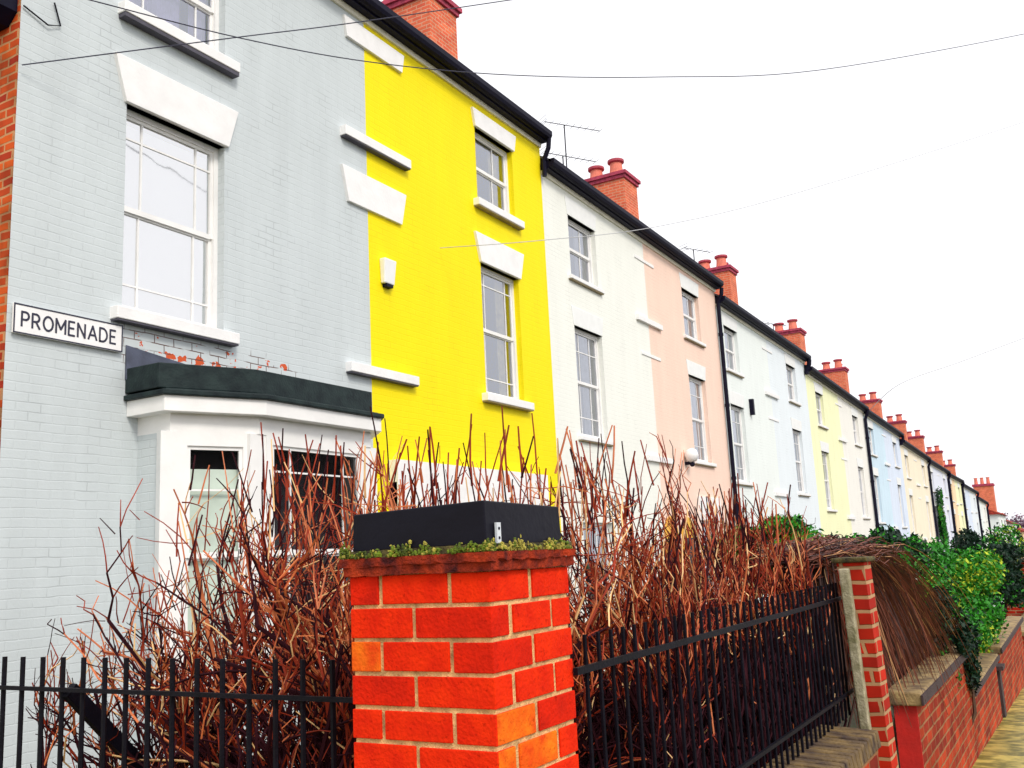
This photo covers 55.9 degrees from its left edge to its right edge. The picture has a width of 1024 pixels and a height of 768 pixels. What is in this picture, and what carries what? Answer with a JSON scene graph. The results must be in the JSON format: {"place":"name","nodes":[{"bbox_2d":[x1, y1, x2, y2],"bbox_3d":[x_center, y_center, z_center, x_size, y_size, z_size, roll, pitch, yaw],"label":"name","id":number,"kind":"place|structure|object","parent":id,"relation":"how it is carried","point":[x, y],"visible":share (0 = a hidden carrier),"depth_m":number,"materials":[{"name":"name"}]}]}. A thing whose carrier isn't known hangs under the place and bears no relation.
{"place":"outdoors","nodes":[
{"label":"outdoors","id":0,"kind":"place"},
{"bbox_2d":[379,0,1023,522],"label":"sky","id":1,"kind":"structure","parent":0,"point":[899,272],"materials":[{"name":"white"}]},
{"bbox_2d":[840,606,1003,767],"bbox_3d":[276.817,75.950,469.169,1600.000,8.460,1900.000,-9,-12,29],"label":"ground","id":2,"kind":"structure","parent":0,"point":[853,724],"depth_m":12.34,"materials":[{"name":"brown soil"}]},
{"bbox_2d":[0,656,352,767],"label":"iron railing","id":3,"kind":"object","parent":2,"relation":"on","point":[85,707],"visible":0.9,"depth_m":3.21,"materials":[{"name":"black metal"}]},
{"bbox_2d":[26,559,328,767],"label":"hedge shrub","id":4,"kind":"object","parent":2,"relation":"on","point":[48,747],"visible":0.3,"depth_m":3.92,"materials":[{"name":"brown plant"}]},
{"bbox_2d":[73,464,343,767],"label":"hedge shrub","id":5,"kind":"object","parent":2,"relation":"on","point":[184,662],"visible":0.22,"depth_m":4.08,"materials":[{"name":"brown plant"}]},
{"bbox_2d":[0,0,418,767],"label":"terraced house","id":6,"kind":"structure","parent":2,"relation":"on","point":[190,218],"depth_m":9.42,"materials":[{"name":"grey paint"}]},
{"bbox_2d":[0,0,17,30],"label":"rain hopper","id":7,"kind":"object","parent":6,"relation":"attached to","point":[8,10],"visible":1,"depth_m":8.64,"materials":[{"name":"black metal"}]},
{"bbox_2d":[23,2,60,25],"bbox_3d":[-4.300,-3.430,8.849,0.026,0.270,0.380,-9,-12,29],"label":"wall cable","id":8,"kind":"object","parent":6,"relation":"attached to","point":[43,20],"depth_m":8.88,"materials":[{"name":"black metal"}]},
{"bbox_2d":[11,302,122,352],"bbox_3d":[-3.959,-0.495,8.645,0.028,0.260,1.090,-9,-12,29],"label":"street sign","id":9,"kind":"object","parent":6,"relation":"attached to","point":[29,320],"visible":1,"depth_m":8.60,"materials":[{"name":"white metal"}]},
{"bbox_2d":[110,51,239,346],"bbox_3d":[-3.491,-1.823,9.979,0.300,2.718,1.617,-9,-12,29],"label":"window","id":10,"kind":"structure","parent":6,"relation":"in","point":[169,278],"depth_m":10.01,"materials":[{"name":"white paint"}]},
{"bbox_2d":[118,0,239,78],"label":"window","id":11,"kind":"structure","parent":6,"relation":"in","point":[168,32],"depth_m":10.51,"materials":[{"name":"white paint"}]},
{"bbox_2d":[175,431,246,687],"bbox_3d":[-2.786,1.615,9.008,0.795,2.330,0.120,5,-13,-35],"label":"window","id":12,"kind":"structure","parent":6,"relation":"in","point":[187,441],"depth_m":9.07,"materials":[{"name":"white paint"}]},
{"bbox_2d":[22,0,509,65],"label":"overhead wire","id":13,"kind":"object","parent":6,"relation":"attached to","point":[254,35],"visible":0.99,"depth_m":9.65,"materials":[{"name":"black metal"}]},
{"bbox_2d":[266,435,366,671],"bbox_3d":[-2.008,1.755,9.985,0.110,2.330,1.540,-9,-12,29],"label":"window","id":14,"kind":"structure","parent":6,"relation":"in","point":[297,445],"depth_m":9.93,"materials":[{"name":"white paint"}]},
{"bbox_2d":[89,0,1022,77],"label":"overhead wire","id":15,"kind":"object","parent":6,"relation":"attached to","point":[501,74],"visible":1,"depth_m":11.06,"materials":[{"name":"black metal"}]},
{"bbox_2d":[26,422,418,767],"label":"hedge shrub","id":16,"kind":"object","parent":2,"relation":"on","point":[207,634],"visible":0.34,"depth_m":3.80,"materials":[{"name":"brown plant"}]},
{"bbox_2d":[47,406,584,767],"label":"hedge shrub","id":17,"kind":"object","parent":2,"relation":"on","point":[158,735],"visible":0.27,"depth_m":3.58,"materials":[{"name":"brown plant"}]},
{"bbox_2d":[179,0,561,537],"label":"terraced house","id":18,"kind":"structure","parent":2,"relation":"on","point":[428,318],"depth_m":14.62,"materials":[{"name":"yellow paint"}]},
{"bbox_2d":[380,257,395,288],"bbox_3d":[-1.659,-1.480,12.944,0.099,0.385,0.258,-9,-12,29],"label":"alarm box","id":19,"kind":"object","parent":18,"relation":"attached to","point":[387,269],"visible":1,"depth_m":12.88,"materials":[{"name":"plastic"}]},
{"bbox_2d":[470,107,524,230],"bbox_3d":[-0.354,-3.540,16.085,0.390,1.698,1.460,-9,-12,29],"label":"window","id":20,"kind":"structure","parent":18,"relation":"in","point":[484,124],"depth_m":16.24,"materials":[{"name":"white paint"}]},
{"bbox_2d":[474,231,534,411],"bbox_3d":[-0.226,-0.956,15.613,0.390,2.718,1.537,-9,-12,29],"label":"window","id":21,"kind":"structure","parent":18,"relation":"in","point":[501,257],"depth_m":15.88,"materials":[{"name":"white paint"}]},
{"bbox_2d":[441,122,1022,247],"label":"overhead wire","id":22,"kind":"object","parent":18,"relation":"attached to","point":[705,216],"visible":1,"depth_m":17.50,"materials":[{"name":"black metal"}]},
{"bbox_2d":[164,462,591,765],"bbox_3d":[-0.629,1.497,4.341,2.660,2.203,1.768,-9,-12,29],"label":"hedge shrub","id":23,"kind":"object","parent":2,"relation":"on","point":[260,680],"visible":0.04,"depth_m":4.32,"materials":[{"name":"brown plant"}]},
{"bbox_2d":[129,427,672,767],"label":"hedge shrub","id":24,"kind":"object","parent":2,"relation":"on","point":[277,613],"visible":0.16,"depth_m":3.44,"materials":[{"name":"brown plant"}]},
{"bbox_2d":[175,424,671,767],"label":"hedge shrub","id":25,"kind":"object","parent":2,"relation":"on","point":[341,712],"visible":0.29,"depth_m":3.31,"materials":[{"name":"brown plant"}]},
{"bbox_2d":[339,500,578,767],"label":"brick pillar","id":26,"kind":"structure","parent":2,"relation":"on","point":[461,636],"depth_m":2.51,"materials":[{"name":"brick"}]},
{"bbox_2d":[227,406,714,767],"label":"hedge shrub","id":27,"kind":"object","parent":2,"relation":"on","point":[597,740],"visible":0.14,"depth_m":3.79,"materials":[{"name":"brown plant"}]},
{"bbox_2d":[476,148,672,670],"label":"terraced house","id":28,"kind":"structure","parent":2,"relation":"on","point":[603,308],"depth_m":18.93,"materials":[{"name":"white paint"}]},
{"bbox_2d":[540,146,597,164],"bbox_3d":[1.594,-4.830,25.419,1.660,2.656,0.440,3,-12,-28],"label":"tv aerial","id":29,"kind":"object","parent":28,"relation":"attached to","point":[568,158],"visible":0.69,"depth_m":25.57,"materials":[{"name":"black metal"}]},
{"bbox_2d":[539,120,601,166],"bbox_3d":[1.686,-5.321,25.680,1.763,3.506,0.440,2,-11,-25],"label":"tv aerial","id":30,"kind":"object","parent":28,"relation":"attached to","point":[545,121],"visible":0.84,"depth_m":25.80,"materials":[{"name":"black metal"}]},
{"bbox_2d":[564,195,604,294],"bbox_3d":[1.288,-2.660,18.788,0.355,1.665,1.460,-9,-12,29],"label":"window","id":31,"kind":"structure","parent":28,"relation":"in","point":[575,211],"depth_m":18.99,"materials":[{"name":"white paint"}]},
{"bbox_2d":[571,305,612,446],"bbox_3d":[1.415,-0.110,18.322,0.355,2.535,1.460,-9,-12,29],"label":"window","id":32,"kind":"structure","parent":28,"relation":"in","point":[584,320],"depth_m":18.59,"materials":[{"name":"white paint"}]},
{"bbox_2d":[583,523,613,615],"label":"window","id":33,"kind":"structure","parent":28,"relation":"in","point":[596,538],"depth_m":18.09,"materials":[{"name":"white paint"}]},
{"bbox_2d":[476,425,733,767],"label":"hedge shrub","id":34,"kind":"object","parent":2,"relation":"on","point":[678,585],"visible":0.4,"depth_m":3.95,"materials":[{"name":"brown plant"}]},
{"bbox_2d":[568,158,747,626],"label":"terraced house","id":35,"kind":"structure","parent":2,"relation":"on","point":[676,279],"depth_m":23.38,"materials":[{"name":"pink paint"}]},
{"bbox_2d":[665,516,680,561],"bbox_3d":[3.513,4.467,20.540,0.044,3.290,0.760,-9,-12,29],"label":"arched doorway","id":36,"kind":"structure","parent":35,"relation":"in","point":[666,525],"depth_m":20.60,"materials":[{"name":"paint"}]},
{"bbox_2d":[682,517,696,586],"bbox_3d":[4.016,4.598,21.394,0.044,3.290,0.760,-9,-12,29],"label":"arched doorway","id":37,"kind":"structure","parent":35,"relation":"in","point":[688,521],"depth_m":21.53,"materials":[{"name":"paint"}]},
{"bbox_2d":[685,448,697,466],"bbox_3d":[4.114,1.679,22.077,0.320,0.420,0.320,-9,-12,29],"label":"wall lamp","id":38,"kind":"object","parent":35,"relation":"attached to","point":[691,455],"visible":1,"depth_m":21.99,"materials":[{"name":"glass"}]},
{"bbox_2d":[679,272,706,347],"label":"window","id":39,"kind":"structure","parent":35,"relation":"in","point":[690,287],"depth_m":24.21,"materials":[{"name":"white paint"}]},
{"bbox_2d":[682,243,709,259],"bbox_3d":[6.499,-3.489,33.396,1.248,2.606,0.440,3,-12,-31],"label":"tv aerial","id":40,"kind":"object","parent":35,"relation":"attached to","point":[694,249],"visible":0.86,"depth_m":33.49,"materials":[{"name":"black metal"}]},
{"bbox_2d":[686,359,716,467],"bbox_3d":[4.486,0.749,23.523,0.355,2.535,1.460,-9,-12,29],"label":"window","id":41,"kind":"structure","parent":35,"relation":"in","point":[696,371],"depth_m":23.83,"materials":[{"name":"white paint"}]},
{"bbox_2d":[701,521,718,596],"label":"window","id":42,"kind":"structure","parent":35,"relation":"in","point":[701,521],"depth_m":23.24,"materials":[{"name":"white paint"}]},
{"bbox_2d":[566,522,770,754],"bbox_3d":[0.538,1.742,5.229,1.796,2.050,1.829,-9,-12,29],"label":"hedge shrub","id":43,"kind":"object","parent":2,"relation":"on","point":[740,685],"visible":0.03,"depth_m":5.10,"materials":[{"name":"brown plant"}]},
{"bbox_2d":[572,521,795,767],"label":"hedge shrub","id":44,"kind":"object","parent":2,"relation":"on","point":[736,600],"visible":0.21,"depth_m":4.79,"materials":[{"name":"brown plant"}]},
{"bbox_2d":[575,525,795,767],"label":"hedge shrub","id":45,"kind":"object","parent":2,"relation":"on","point":[720,696],"visible":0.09,"depth_m":4.41,"materials":[{"name":"brown plant"}]},
{"bbox_2d":[570,491,846,726],"bbox_3d":[1.103,1.849,6.253,1.855,2.253,1.931,-9,-12,29],"label":"hedge shrub","id":46,"kind":"object","parent":2,"relation":"on","point":[751,544],"visible":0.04,"depth_m":6.01,"materials":[{"name":"brown plant"}]},
{"bbox_2d":[615,500,812,762],"bbox_3d":[1.115,1.723,5.391,1.585,2.114,1.953,-1,-11,-12],"label":"hedge shrub","id":47,"kind":"object","parent":2,"relation":"on","point":[743,559],"visible":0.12,"depth_m":5.16,"materials":[{"name":"brown plant"}]},
{"bbox_2d":[589,473,841,754],"bbox_3d":[1.189,1.712,5.731,1.168,2.293,2.042,-9,-12,29],"label":"hedge shrub","id":48,"kind":"object","parent":2,"relation":"on","point":[800,577],"visible":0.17,"depth_m":5.64,"materials":[{"name":"brown plant"}]},
{"bbox_2d":[689,293,788,601],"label":"terraced house","id":49,"kind":"structure","parent":2,"relation":"on","point":[746,335],"depth_m":27.29,"materials":[{"name":"white paint"}]},
{"bbox_2d":[721,311,744,378],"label":"window","id":50,"kind":"structure","parent":49,"relation":"in","point":[728,321],"depth_m":26.76,"materials":[{"name":"white paint"}]},
{"bbox_2d":[728,390,754,486],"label":"window","id":51,"kind":"structure","parent":49,"relation":"in","point":[737,400],"depth_m":26.37,"materials":[{"name":"white paint"}]},
{"bbox_2d":[749,399,754,414],"bbox_3d":[6.786,0.651,27.287,0.120,0.450,0.120,-9,-12,29],"label":"wall box","id":52,"kind":"object","parent":49,"relation":"attached to","point":[751,407],"visible":1,"depth_m":27.24,"materials":[{"name":"black plastic"}]},
{"bbox_2d":[698,254,828,640],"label":"terraced house","id":53,"kind":"structure","parent":2,"relation":"on","point":[787,359],"depth_m":31.84,"materials":[{"name":"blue paint"}]},
{"bbox_2d":[784,352,801,406],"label":"window","id":54,"kind":"structure","parent":53,"relation":"in","point":[789,360],"depth_m":32.31,"materials":[{"name":"white paint"}]},
{"bbox_2d":[790,417,810,496],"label":"window","id":55,"kind":"structure","parent":53,"relation":"in","point":[796,424],"depth_m":31.92,"materials":[{"name":"white paint"}]},
{"bbox_2d":[704,513,827,594],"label":"green shrub","id":56,"kind":"object","parent":2,"relation":"on","point":[797,518],"visible":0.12,"depth_m":7.59,"materials":[{"name":"green plant"}]},
{"bbox_2d":[762,725,880,767],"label":"wall","id":57,"kind":"structure","parent":2,"relation":"on","point":[841,747],"depth_m":4.80,"materials":[{"name":"stone"}]},
{"bbox_2d":[573,583,853,767],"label":"iron railing","id":58,"kind":"object","parent":57,"relation":"on","point":[599,665],"visible":0.98,"depth_m":3.99,"materials":[{"name":"black metal"}]},
{"bbox_2d":[774,319,879,536],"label":"terraced house","id":59,"kind":"structure","parent":2,"relation":"on","point":[858,468],"depth_m":40.75,"materials":[{"name":"paint"}]},
{"bbox_2d":[850,406,862,447],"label":"window","id":60,"kind":"structure","parent":59,"relation":"in","point":[854,411],"depth_m":41.17,"materials":[{"name":"white paint"}]},
{"bbox_2d":[856,458,870,519],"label":"window","id":61,"kind":"structure","parent":59,"relation":"in","point":[859,461],"depth_m":40.74,"materials":[{"name":"white paint"}]},
{"bbox_2d":[804,364,855,538],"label":"terraced house","id":62,"kind":"structure","parent":2,"relation":"on","point":[823,391],"depth_m":35.53,"materials":[{"name":"paint"}]},
{"bbox_2d":[813,381,828,429],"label":"window","id":63,"kind":"structure","parent":62,"relation":"in","point":[818,388],"depth_m":35.60,"materials":[{"name":"white paint"}]},
{"bbox_2d":[820,441,837,512],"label":"window","id":64,"kind":"structure","parent":62,"relation":"in","point":[824,446],"depth_m":35.19,"materials":[{"name":"white paint"}]},
{"bbox_2d":[742,533,977,727],"bbox_3d":[2.902,2.214,7.813,1.525,1.996,4.489,-9,-12,29],"label":"drooping shrub","id":65,"kind":"object","parent":2,"relation":"on","point":[899,600],"visible":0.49,"depth_m":7.02,"materials":[{"name":"brown plant"}]},
{"bbox_2d":[818,359,910,537],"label":"terraced house","id":66,"kind":"structure","parent":2,"relation":"on","point":[838,374],"depth_m":49.33,"materials":[{"name":"paint"}]},
{"bbox_2d":[891,435,900,468],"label":"window","id":67,"kind":"structure","parent":66,"relation":"in","point":[893,437],"depth_m":49.66,"materials":[{"name":"white paint"}]},
{"bbox_2d":[896,477,907,527],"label":"window","id":68,"kind":"structure","parent":66,"relation":"in","point":[898,479],"depth_m":49.22,"materials":[{"name":"white paint"}]},
{"bbox_2d":[831,556,898,767],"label":"brick pier","id":69,"kind":"structure","parent":2,"relation":"on","point":[866,657],"depth_m":5.50,"materials":[{"name":"brick"}]},
{"bbox_2d":[818,524,932,745],"bbox_3d":[3.989,2.719,10.579,1.155,2.310,5.680,-9,-12,29],"label":"green shrub","id":70,"kind":"object","parent":2,"relation":"on","point":[893,536],"visible":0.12,"depth_m":10.43,"materials":[{"name":"green plant"}]},
{"bbox_2d":[863,410,897,532],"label":"terraced house","id":71,"kind":"structure","parent":2,"relation":"on","point":[876,423],"depth_m":44.58,"materials":[{"name":"blue paint"}]},
{"bbox_2d":[867,419,877,457],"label":"window","id":72,"kind":"structure","parent":71,"relation":"in","point":[870,424],"depth_m":44.15,"materials":[{"name":"white paint"}]},
{"bbox_2d":[873,467,885,523],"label":"window","id":73,"kind":"structure","parent":71,"relation":"in","point":[875,470],"depth_m":43.72,"materials":[{"name":"white paint"}]},
{"bbox_2d":[870,338,1023,409],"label":"overhead wire","id":74,"kind":"object","parent":71,"relation":"attached to","point":[941,368],"visible":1,"depth_m":41.89,"materials":[{"name":"black metal"}]},
{"bbox_2d":[858,392,940,564],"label":"terraced house","id":75,"kind":"structure","parent":2,"relation":"on","point":[928,511],"depth_m":58.14,"materials":[{"name":"beige paint"}]},
{"bbox_2d":[921,459,927,487],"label":"window","id":76,"kind":"structure","parent":75,"relation":"in","point":[922,461],"depth_m":57.93,"materials":[{"name":"white paint"}]},
{"bbox_2d":[925,496,934,538],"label":"window","id":77,"kind":"structure","parent":75,"relation":"in","point":[926,497],"depth_m":57.66,"materials":[{"name":"white paint"}]},
{"bbox_2d":[899,439,927,577],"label":"terraced house","id":78,"kind":"structure","parent":2,"relation":"on","point":[908,450],"depth_m":52.74,"materials":[{"name":"beige paint"}]},
{"bbox_2d":[903,448,911,479],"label":"window","id":79,"kind":"structure","parent":78,"relation":"in","point":[905,450],"depth_m":52.66,"materials":[{"name":"white paint"}]},
{"bbox_2d":[908,488,918,535],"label":"window","id":80,"kind":"structure","parent":78,"relation":"in","point":[910,490],"depth_m":52.24,"materials":[{"name":"white paint"}]},
{"bbox_2d":[886,414,959,555],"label":"terraced house","id":81,"kind":"structure","parent":2,"relation":"on","point":[899,423],"depth_m":67.36,"materials":[{"name":"white paint"}]},
{"bbox_2d":[888,644,978,767],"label":"garden wall","id":82,"kind":"structure","parent":2,"relation":"on","point":[946,740],"depth_m":7.29,"materials":[{"name":"brick"}]},
{"bbox_2d":[919,585,982,722],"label":"ivy","id":83,"kind":"object","parent":82,"relation":"attached to","point":[971,645],"visible":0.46,"depth_m":9.08,"materials":[{"name":"green plant"}]},
{"bbox_2d":[927,459,944,551],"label":"terraced house","id":84,"kind":"structure","parent":2,"relation":"on","point":[935,466],"depth_m":61.44,"materials":[{"name":"white paint"}]},
{"bbox_2d":[934,500,940,540],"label":"window","id":85,"kind":"structure","parent":84,"relation":"in","point":[935,502],"depth_m":60.86,"materials":[{"name":"white paint"}]},
{"bbox_2d":[935,486,949,550],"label":"climbing ivy","id":86,"kind":"object","parent":84,"relation":"attached to","point":[942,526],"visible":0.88,"depth_m":60.27,"materials":[{"name":"green plant"}]},
{"bbox_2d":[907,430,968,533],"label":"terraced house","id":87,"kind":"structure","parent":2,"relation":"on","point":[917,440],"depth_m":75.40,"materials":[{"name":"paint"}]},
{"bbox_2d":[913,567,986,647],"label":"green shrub","id":88,"kind":"object","parent":2,"relation":"on","point":[978,616],"visible":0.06,"depth_m":10.91,"materials":[{"name":"green plant"}]},
{"bbox_2d":[947,473,960,533],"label":"terraced house","id":89,"kind":"structure","parent":2,"relation":"on","point":[953,478],"depth_m":70.46,"materials":[{"name":"yellow paint"}]},
{"bbox_2d":[926,445,983,548],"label":"terraced house","id":90,"kind":"structure","parent":2,"relation":"on","point":[936,455],"depth_m":85.56,"materials":[{"name":"white paint"}]},
{"bbox_2d":[908,537,1008,652],"bbox_3d":[5.857,3.148,12.618,1.278,2.303,4.429,-9,-12,29],"label":"green shrub","id":91,"kind":"object","parent":2,"relation":"on","point":[969,571],"visible":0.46,"depth_m":12.37,"materials":[{"name":"green plant"}]},
{"bbox_2d":[943,459,991,538],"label":"terraced house","id":92,"kind":"structure","parent":2,"relation":"on","point":[949,466],"depth_m":94.03,"materials":[{"name":"white paint"}]},
{"bbox_2d":[961,483,973,530],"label":"terraced house","id":93,"kind":"structure","parent":2,"relation":"on","point":[967,488],"depth_m":78.98,"materials":[{"name":"paint"}]},
{"bbox_2d":[940,520,1023,619],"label":"evergreen tree","id":94,"kind":"object","parent":2,"relation":"on","point":[1011,594],"visible":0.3,"depth_m":20.91,"materials":[{"name":"green plant"}]},
{"bbox_2d":[978,497,993,605],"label":"terraced house","id":95,"kind":"structure","parent":2,"relation":"on","point":[981,500],"depth_m":88.82,"materials":[{"name":"white paint"}]},
{"bbox_2d":[970,653,1002,755],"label":"garden wall","id":96,"kind":"structure","parent":2,"relation":"on","point":[988,719],"depth_m":10.61,"materials":[{"name":"brick"}]},
{"bbox_2d":[989,510,1007,602],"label":"house","id":97,"kind":"structure","parent":2,"relation":"on","point":[999,518],"depth_m":103.44,"materials":[{"name":"white paint"}]},
{"bbox_2d":[972,477,996,511],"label":"chimney stack","id":98,"kind":"object","parent":97,"relation":"on","point":[986,492],"visible":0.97,"depth_m":104.49,"materials":[{"name":"brick"}]},
{"bbox_2d":[996,663,1006,717],"bbox_3d":[6.070,3.977,12.174,0.350,0.838,0.350,-9,-12,29],"label":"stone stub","id":99,"kind":"object","parent":2,"relation":"on","point":[1000,667],"visible":0.29,"depth_m":12.05,"materials":[{"name":"grey stone"}]},
{"bbox_2d":[982,616,1023,711],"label":"garden wall","id":100,"kind":"structure","parent":2,"relation":"on","point":[1009,649],"depth_m":14.24,"materials":[{"name":"brick"}]},
{"bbox_2d":[1006,520,1018,544],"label":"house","id":101,"kind":"structure","parent":2,"relation":"on","point":[1010,524],"depth_m":116.77,"materials":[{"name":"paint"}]},
{"bbox_2d":[1003,513,1023,539],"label":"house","id":102,"kind":"structure","parent":2,"relation":"on","point":[1021,530],"depth_m":126.31,"materials":[{"name":"orange paint"}]},
{"bbox_2d":[1004,512,1023,528],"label":"distant tree","id":103,"kind":"object","parent":2,"relation":"on","point":[1021,523],"visible":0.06,"depth_m":205.30,"materials":[{"name":"grey plant"}]},
{"bbox_2d":[1007,557,1023,615],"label":"brick pier","id":104,"kind":"structure","parent":2,"relation":"on","point":[1016,611],"depth_m":23.28,"materials":[{"name":"brick"}]},
{"bbox_2d":[1021,613,1023,645],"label":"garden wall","id":105,"kind":"structure","parent":2,"relation":"on","point":[1022,627],"depth_m":17.59,"materials":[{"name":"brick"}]},
{"bbox_2d":[972,687,1023,767],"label":"pavement","id":106,"kind":"structure","parent":0,"point":[1004,747],"depth_m":9.94,"materials":[{"name":"beige stone"}]}
]}

